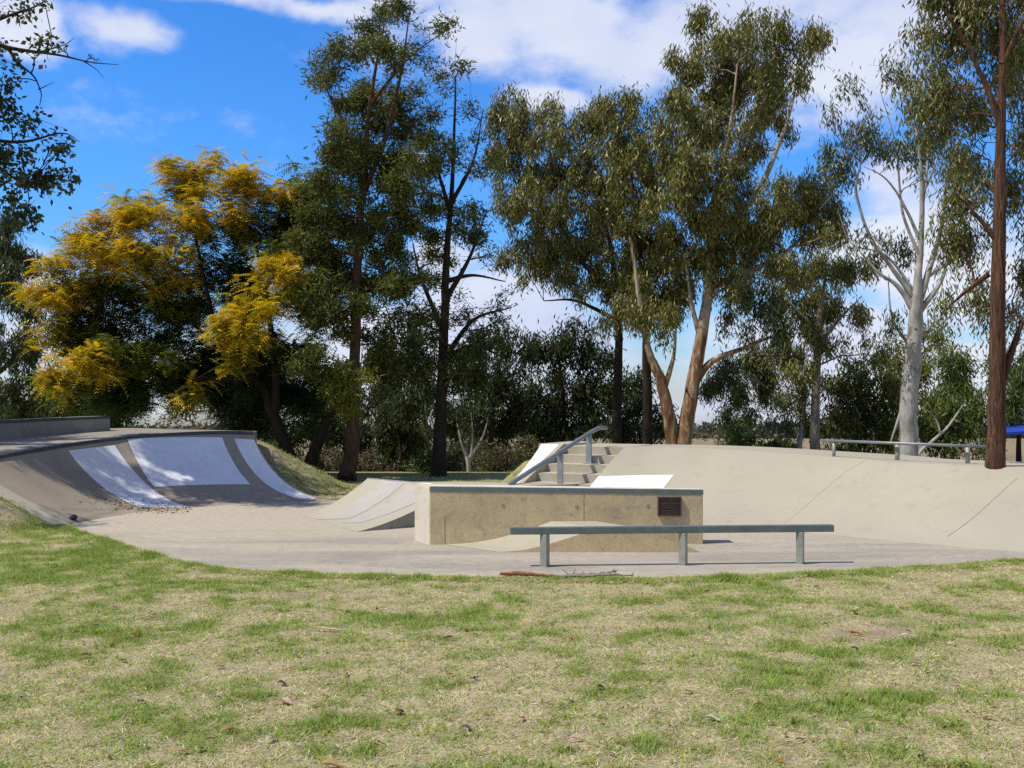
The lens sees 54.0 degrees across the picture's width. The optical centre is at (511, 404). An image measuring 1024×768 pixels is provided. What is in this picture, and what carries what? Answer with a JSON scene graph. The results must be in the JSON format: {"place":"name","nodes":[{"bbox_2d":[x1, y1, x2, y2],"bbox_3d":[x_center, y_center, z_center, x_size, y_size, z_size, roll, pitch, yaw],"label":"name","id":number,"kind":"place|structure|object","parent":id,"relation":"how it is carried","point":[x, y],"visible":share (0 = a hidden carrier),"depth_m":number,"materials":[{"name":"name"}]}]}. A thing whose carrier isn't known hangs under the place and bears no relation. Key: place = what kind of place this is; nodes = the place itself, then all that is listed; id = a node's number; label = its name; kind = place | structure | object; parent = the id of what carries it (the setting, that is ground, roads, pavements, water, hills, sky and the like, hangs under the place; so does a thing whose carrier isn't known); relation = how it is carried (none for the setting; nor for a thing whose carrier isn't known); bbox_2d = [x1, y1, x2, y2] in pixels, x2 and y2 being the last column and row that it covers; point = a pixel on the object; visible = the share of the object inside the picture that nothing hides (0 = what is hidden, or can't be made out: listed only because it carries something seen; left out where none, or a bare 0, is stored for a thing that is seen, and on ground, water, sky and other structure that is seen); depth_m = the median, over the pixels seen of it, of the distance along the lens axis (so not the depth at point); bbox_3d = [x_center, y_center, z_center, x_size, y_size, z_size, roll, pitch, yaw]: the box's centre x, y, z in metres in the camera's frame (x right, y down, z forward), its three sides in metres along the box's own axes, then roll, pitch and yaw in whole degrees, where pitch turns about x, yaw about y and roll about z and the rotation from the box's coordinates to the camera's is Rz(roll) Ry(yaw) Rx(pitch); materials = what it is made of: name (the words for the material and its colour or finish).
{"place":"outdoors","nodes":[
{"label":"outdoors","id":0,"kind":"place"},
{"bbox_2d":[0,438,1023,767],"bbox_3d":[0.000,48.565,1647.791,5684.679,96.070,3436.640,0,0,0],"label":"ground","id":1,"kind":"structure","parent":0,"point":[270,452],"depth_m":6.18,"materials":[{"name":"green plant"}]},
{"bbox_2d":[0,202,65,419],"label":"dark gum","id":2,"kind":"object","parent":1,"relation":"on","point":[12,264],"visible":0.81,"depth_m":26.99,"materials":[{"name":"green plant"}]},
{"bbox_2d":[0,0,117,243],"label":"broadleaf tree","id":3,"kind":"object","parent":1,"relation":"on","point":[38,179],"visible":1,"depth_m":16.98,"materials":[{"name":"green plant"}]},
{"bbox_2d":[0,377,143,427],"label":"tree","id":4,"kind":"object","parent":1,"relation":"on","point":[116,424],"visible":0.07,"depth_m":28.79,"materials":[{"name":"green plant"}]},
{"bbox_2d":[0,428,324,525],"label":"quarter pipe","id":5,"kind":"object","parent":1,"relation":"on","point":[53,479],"visible":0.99,"depth_m":16.61,"materials":[{"name":"concrete"}]},
{"bbox_2d":[0,416,109,439],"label":"concrete ledge","id":6,"kind":"object","parent":5,"relation":"on","point":[20,428],"visible":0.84,"depth_m":18.16,"materials":[{"name":"concrete"}]},
{"bbox_2d":[69,515,77,519],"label":"crumpled litter","id":7,"kind":"object","parent":5,"relation":"on","point":[73,517],"visible":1,"depth_m":13.60,"materials":[{"name":"plastic"}]},
{"bbox_2d":[2,145,348,466],"bbox_3d":[-7.312,-1.950,22.040,7.474,7.687,5.034,0,0,0],"label":"yellowing tree","id":8,"kind":"object","parent":1,"relation":"on","point":[240,359],"visible":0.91,"depth_m":21.75,"materials":[{"name":"yellow plant"}]},
{"bbox_2d":[153,403,227,429],"bbox_3d":[-10.940,1.204,34.001,2.543,3.219,3.396,0,0,-32],"label":"bare shrub","id":9,"kind":"object","parent":1,"relation":"on","point":[193,426],"visible":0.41,"depth_m":33.57,"materials":[{"name":"grey plant"}]},
{"bbox_2d":[65,323,346,463],"bbox_3d":[-9.353,-0.020,31.172,9.414,5.034,3.476,0,0,16],"label":"tree","id":10,"kind":"object","parent":1,"relation":"on","point":[333,430],"visible":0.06,"depth_m":30.55,"materials":[{"name":"green plant"}]},
{"bbox_2d":[78,449,352,514],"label":"leaf litter","id":11,"kind":"object","parent":1,"relation":"on","point":[122,505],"visible":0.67,"depth_m":15.65,"materials":[{"name":"brown plant"}]},
{"bbox_2d":[221,726,237,730],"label":"fallen leaf","id":12,"kind":"object","parent":1,"relation":"on","point":[227,727],"visible":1,"depth_m":4.93,"materials":[{"name":"beige plant"}]},
{"bbox_2d":[217,398,288,444],"bbox_3d":[-7.201,0.714,27.752,1.614,2.764,2.096,0,0,15],"label":"shrub","id":13,"kind":"object","parent":1,"relation":"on","point":[259,437],"visible":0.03,"depth_m":27.81,"materials":[{"name":"green plant"}]},
{"bbox_2d":[280,697,291,703],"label":"fallen leaf","id":14,"kind":"object","parent":1,"relation":"on","point":[287,699],"visible":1,"depth_m":5.41,"materials":[{"name":"beige plant"}]},
{"bbox_2d":[254,410,339,460],"bbox_3d":[-5.534,0.926,24.557,1.816,1.729,2.596,0,0,-44],"label":"shrub","id":15,"kind":"object","parent":1,"relation":"on","point":[295,439],"visible":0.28,"depth_m":24.24,"materials":[{"name":"green plant"}]},
{"bbox_2d":[293,443,332,471],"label":"understorey bush","id":16,"kind":"object","parent":1,"relation":"on","point":[321,464],"visible":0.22,"depth_m":32.77,"materials":[{"name":"green plant"}]},
{"bbox_2d":[315,627,343,629],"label":"fallen leaf","id":17,"kind":"object","parent":1,"relation":"on","point":[329,628],"visible":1,"depth_m":7.14,"materials":[{"name":"beige plant"}]},
{"bbox_2d":[320,759,345,766],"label":"fallen leaf","id":18,"kind":"object","parent":1,"relation":"on","point":[333,762],"visible":1,"depth_m":4.46,"materials":[{"name":"beige plant"}]},
{"bbox_2d":[319,450,365,471],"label":"understorey bush","id":19,"kind":"object","parent":1,"relation":"on","point":[330,467],"visible":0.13,"depth_m":33.63,"materials":[{"name":"green plant"}]},
{"bbox_2d":[326,446,377,471],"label":"understorey bush","id":20,"kind":"object","parent":1,"relation":"on","point":[359,469],"visible":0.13,"depth_m":29.94,"materials":[{"name":"green plant"}]},
{"bbox_2d":[320,441,414,471],"bbox_3d":[-3.981,1.559,27.206,2.805,1.366,1.506,0,0,0],"label":"shrub","id":21,"kind":"object","parent":1,"relation":"on","point":[366,458],"visible":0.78,"depth_m":26.94,"materials":[{"name":"green plant"}]},
{"bbox_2d":[275,0,465,481],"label":"tall silky oak","id":22,"kind":"object","parent":1,"relation":"on","point":[335,221],"visible":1,"depth_m":20.97,"materials":[{"name":"green plant"}]},
{"bbox_2d":[361,459,410,471],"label":"understorey bush","id":23,"kind":"object","parent":1,"relation":"on","point":[390,464],"visible":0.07,"depth_m":27.73,"materials":[{"name":"green plant"}]},
{"bbox_2d":[361,378,434,471],"bbox_3d":[-3.024,0.750,27.276,2.185,2.992,3.076,0,0,0],"label":"shrub","id":24,"kind":"object","parent":1,"relation":"on","point":[393,421],"visible":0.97,"depth_m":27.16,"materials":[{"name":"green plant"}]},
{"bbox_2d":[360,323,436,468],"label":"tree","id":25,"kind":"object","parent":1,"relation":"on","point":[391,385],"visible":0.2,"depth_m":30.04,"materials":[{"name":"green plant"}]},
{"bbox_2d":[323,357,474,468],"bbox_3d":[-3.700,0.467,31.929,5.507,4.380,2.684,0,0,13],"label":"tree","id":26,"kind":"object","parent":1,"relation":"on","point":[366,443],"visible":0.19,"depth_m":31.44,"materials":[{"name":"green plant"}]},
{"bbox_2d":[400,445,432,472],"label":"shrub","id":27,"kind":"object","parent":1,"relation":"on","point":[426,464],"visible":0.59,"depth_m":24.18,"materials":[{"name":"green plant"}]},
{"bbox_2d":[411,386,450,463],"bbox_3d":[-2.792,0.908,33.531,1.682,3.615,1.204,0,0,-28],"label":"pale gum pair","id":28,"kind":"object","parent":1,"relation":"on","point":[431,415],"visible":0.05,"depth_m":33.41,"materials":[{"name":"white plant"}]},
{"bbox_2d":[418,454,466,471],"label":"understorey bush","id":29,"kind":"object","parent":1,"relation":"on","point":[455,467],"visible":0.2,"depth_m":30.43,"materials":[{"name":"green plant"}]},
{"bbox_2d":[430,437,454,461],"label":"understorey bush","id":30,"kind":"object","parent":1,"relation":"on","point":[447,451],"visible":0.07,"depth_m":37.60,"materials":[{"name":"green plant"}]},
{"bbox_2d":[383,47,523,476],"bbox_3d":[-1.472,-3.190,22.703,3.303,10.376,3.966,0,0,-11],"label":"sparse tree","id":31,"kind":"object","parent":1,"relation":"on","point":[473,350],"visible":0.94,"depth_m":22.53,"materials":[{"name":"green plant"}]},
{"bbox_2d":[446,440,476,470],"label":"understorey bush","id":32,"kind":"object","parent":1,"relation":"on","point":[458,453],"visible":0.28,"depth_m":33.27,"materials":[{"name":"green plant"}]},
{"bbox_2d":[434,388,506,471],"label":"white stem sapling","id":33,"kind":"object","parent":1,"relation":"on","point":[472,451],"visible":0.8,"depth_m":25.45,"materials":[{"name":"green plant"}]},
{"bbox_2d":[446,430,497,459],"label":"understorey bush","id":34,"kind":"object","parent":1,"relation":"on","point":[484,443],"visible":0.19,"depth_m":35.71,"materials":[{"name":"green plant"}]},
{"bbox_2d":[461,454,515,471],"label":"understorey bush","id":35,"kind":"object","parent":1,"relation":"on","point":[473,466],"visible":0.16,"depth_m":29.78,"materials":[{"name":"green plant"}]},
{"bbox_2d":[447,314,549,470],"bbox_3d":[-0.483,-0.180,28.889,3.221,4.975,3.300,0,0,0],"label":"tree","id":36,"kind":"object","parent":1,"relation":"on","point":[516,411],"visible":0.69,"depth_m":28.73,"materials":[{"name":"green plant"}]},
{"bbox_2d":[468,432,544,471],"bbox_3d":[-0.086,1.391,26.857,2.201,1.356,2.075,0,0,0],"label":"shrub","id":37,"kind":"object","parent":1,"relation":"on","point":[494,455],"visible":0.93,"depth_m":27.03,"materials":[{"name":"green plant"}]},
{"bbox_2d":[486,438,530,470],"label":"understorey bush","id":38,"kind":"object","parent":1,"relation":"on","point":[515,453],"visible":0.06,"depth_m":33.99,"materials":[{"name":"green plant"}]},
{"bbox_2d":[499,462,517,471],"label":"bush","id":39,"kind":"object","parent":1,"relation":"on","point":[509,466],"depth_m":33.22,"materials":[{"name":"green plant"}]},
{"bbox_2d":[507,455,532,470],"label":"understorey bush","id":40,"kind":"object","parent":1,"relation":"on","point":[520,462],"visible":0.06,"depth_m":31.52,"materials":[{"name":"green plant"}]},
{"bbox_2d":[474,81,629,443],"bbox_3d":[1.225,-3.355,26.166,4.435,10.429,4.384,0,0,0],"label":"gum tree","id":41,"kind":"object","parent":1,"relation":"on","point":[548,177],"visible":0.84,"depth_m":25.94,"materials":[{"name":"green plant"}]},
{"bbox_2d":[123,417,1023,438],"bbox_3d":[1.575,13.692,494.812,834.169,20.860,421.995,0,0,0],"label":"treeline","id":42,"kind":"object","parent":1,"relation":"on","point":[699,428],"visible":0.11,"depth_m":318.88,"materials":[{"name":"green plant"}]},
{"bbox_2d":[513,307,642,450],"bbox_3d":[1.848,-0.237,30.160,4.027,5.308,3.214,0,0,0],"label":"tree","id":43,"kind":"object","parent":1,"relation":"on","point":[583,399],"visible":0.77,"depth_m":29.52,"materials":[{"name":"green plant"}]},
{"bbox_2d":[517,441,651,486],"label":"staircase","id":44,"kind":"structure","parent":1,"relation":"on","point":[577,471],"depth_m":16.25,"materials":[{"name":"concrete"}]},
{"bbox_2d":[507,426,607,484],"bbox_3d":[0.734,0.978,15.246,0.160,1.247,3.657,0,0,27],"label":"stair handrail","id":45,"kind":"object","parent":44,"relation":"on","point":[558,454],"visible":0.65,"depth_m":15.22,"materials":[{"name":"metal"}]},
{"bbox_2d":[578,76,688,443],"bbox_3d":[3.061,-3.118,25.603,2.619,9.931,4.340,0,0,20],"label":"gum tree","id":46,"kind":"object","parent":1,"relation":"on","point":[618,185],"visible":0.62,"depth_m":24.67,"materials":[{"name":"green plant"}]},
{"bbox_2d":[601,363,678,443],"bbox_3d":[4.043,0.583,31.394,2.743,3.774,2.430,0,0,0],"label":"shrub","id":47,"kind":"object","parent":1,"relation":"on","point":[636,414],"visible":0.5,"depth_m":30.93,"materials":[{"name":"green plant"}]},
{"bbox_2d":[692,422,732,445],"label":"bare shrub","id":48,"kind":"object","parent":1,"relation":"on","point":[717,440],"visible":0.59,"depth_m":34.38,"materials":[{"name":"grey plant"}]},
{"bbox_2d":[706,714,720,720],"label":"fallen leaf","id":49,"kind":"object","parent":1,"relation":"on","point":[712,716],"visible":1,"depth_m":5.12,"materials":[{"name":"beige plant"}]},
{"bbox_2d":[611,0,852,444],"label":"twin trunk gum","id":50,"kind":"object","parent":1,"relation":"on","point":[717,224],"visible":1,"depth_m":23.56,"materials":[{"name":"green plant"}]},
{"bbox_2d":[719,409,762,446],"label":"shrub","id":51,"kind":"object","parent":1,"relation":"on","point":[735,440],"visible":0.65,"depth_m":29.54,"materials":[{"name":"green plant"}]},
{"bbox_2d":[698,333,828,448],"bbox_3d":[6.821,-0.037,28.505,3.396,4.451,3.748,0,0,0],"label":"gum","id":52,"kind":"object","parent":1,"relation":"on","point":[751,362],"visible":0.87,"depth_m":28.09,"materials":[{"name":"green plant"}]},
{"bbox_2d":[755,431,805,448],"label":"shrub","id":53,"kind":"object","parent":1,"relation":"on","point":[784,443],"visible":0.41,"depth_m":28.98,"materials":[{"name":"green plant"}]},
{"bbox_2d":[590,444,1023,551],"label":"bank ramp","id":54,"kind":"structure","parent":1,"relation":"on","point":[945,502],"depth_m":13.38,"materials":[{"name":"concrete"}]},
{"bbox_2d":[821,439,985,463],"bbox_3d":[5.488,0.660,14.167,2.326,0.299,0.154,0,0,42],"label":"round grind rail","id":55,"kind":"object","parent":54,"relation":"on","point":[898,444],"visible":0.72,"depth_m":14.14,"materials":[{"name":"metal"}]},
{"bbox_2d":[756,249,897,449],"bbox_3d":[8.361,-1.161,27.090,3.555,6.388,2.925,0,0,0],"label":"slender gum","id":56,"kind":"object","parent":1,"relation":"on","point":[815,334],"visible":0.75,"depth_m":26.84,"materials":[{"name":"green plant"}]},
{"bbox_2d":[794,345,902,453],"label":"tree","id":57,"kind":"object","parent":1,"relation":"on","point":[854,405],"visible":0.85,"depth_m":28.40,"materials":[{"name":"green plant"}]},
{"bbox_2d":[847,630,864,634],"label":"fallen leaf","id":58,"kind":"object","parent":1,"relation":"on","point":[854,631],"visible":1,"depth_m":7.02,"materials":[{"name":"brown plant"}]},
{"bbox_2d":[807,38,969,455],"bbox_3d":[7.803,-2.849,20.517,3.376,9.263,3.184,0,0,0],"label":"white gum","id":59,"kind":"object","parent":1,"relation":"on","point":[906,420],"visible":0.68,"depth_m":20.46,"materials":[{"name":"green plant"}]},
{"bbox_2d":[870,310,953,454],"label":"tree","id":60,"kind":"object","parent":1,"relation":"on","point":[925,375],"visible":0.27,"depth_m":32.91,"materials":[{"name":"green plant"}]},
{"bbox_2d":[918,400,966,455],"bbox_3d":[9.180,0.812,21.494,1.097,1.822,0.102,0,0,0],"label":"dead branch","id":61,"kind":"object","parent":1,"relation":"on","point":[923,448],"visible":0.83,"depth_m":21.48,"materials":[{"name":"grey wood"}]},
{"bbox_2d":[884,0,1023,469],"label":"ironbark tree","id":62,"kind":"object","parent":1,"relation":"on","point":[965,17],"visible":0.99,"depth_m":13.52,"materials":[{"name":"green plant"}]},
{"bbox_2d":[917,332,1008,460],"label":"tree","id":63,"kind":"object","parent":1,"relation":"on","point":[944,409],"visible":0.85,"depth_m":28.57,"materials":[{"name":"green plant"}]},
{"bbox_2d":[940,423,1023,459],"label":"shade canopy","id":64,"kind":"object","parent":1,"relation":"on","point":[1013,430],"visible":0.12,"depth_m":34.31,"materials":[{"name":"blue fabric"}]},
{"bbox_2d":[975,342,1023,461],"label":"tree","id":65,"kind":"object","parent":1,"relation":"on","point":[1015,388],"visible":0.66,"depth_m":35.42,"materials":[{"name":"green plant"}]},
{"bbox_2d":[0,0,1023,427],"label":"sky","id":66,"kind":"structure","parent":0,"point":[212,74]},
{"bbox_2d":[70,498,1023,581],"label":"concrete floor","id":67,"kind":"structure","parent":0,"point":[275,535],"depth_m":10.94,"materials":[{"name":"grey concrete"}]},
{"bbox_2d":[305,478,573,531],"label":"funbox ramp","id":68,"kind":"structure","parent":67,"relation":"on","point":[369,504],"depth_m":13.89,"materials":[{"name":"concrete"}]},
{"bbox_2d":[415,484,702,544],"bbox_3d":[0.523,1.293,11.683,3.342,0.714,0.434,0,0,0],"label":"grind box","id":69,"kind":"object","parent":67,"relation":"on","point":[454,513],"visible":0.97,"depth_m":11.49,"materials":[{"name":"beige concrete"}]},
{"bbox_2d":[500,569,633,577],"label":"fallen branch","id":70,"kind":"object","parent":67,"relation":"on","point":[520,573],"visible":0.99,"depth_m":9.26,"materials":[{"name":"brown wood"}]},
{"bbox_2d":[444,521,698,551],"bbox_3d":[0.630,1.492,11.191,2.820,0.315,0.642,0,0,0],"label":"kicker","id":71,"kind":"object","parent":67,"relation":"on","point":[653,542],"visible":0.62,"depth_m":10.87,"materials":[{"name":"concrete"}]},
{"bbox_2d":[510,524,833,566],"bbox_3d":[1.607,1.415,10.015,3.263,0.410,0.105,0,0,-4],"label":"flat grind rail","id":72,"kind":"object","parent":67,"relation":"on","point":[683,531],"visible":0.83,"depth_m":9.98,"materials":[{"name":"metal"}]}
]}

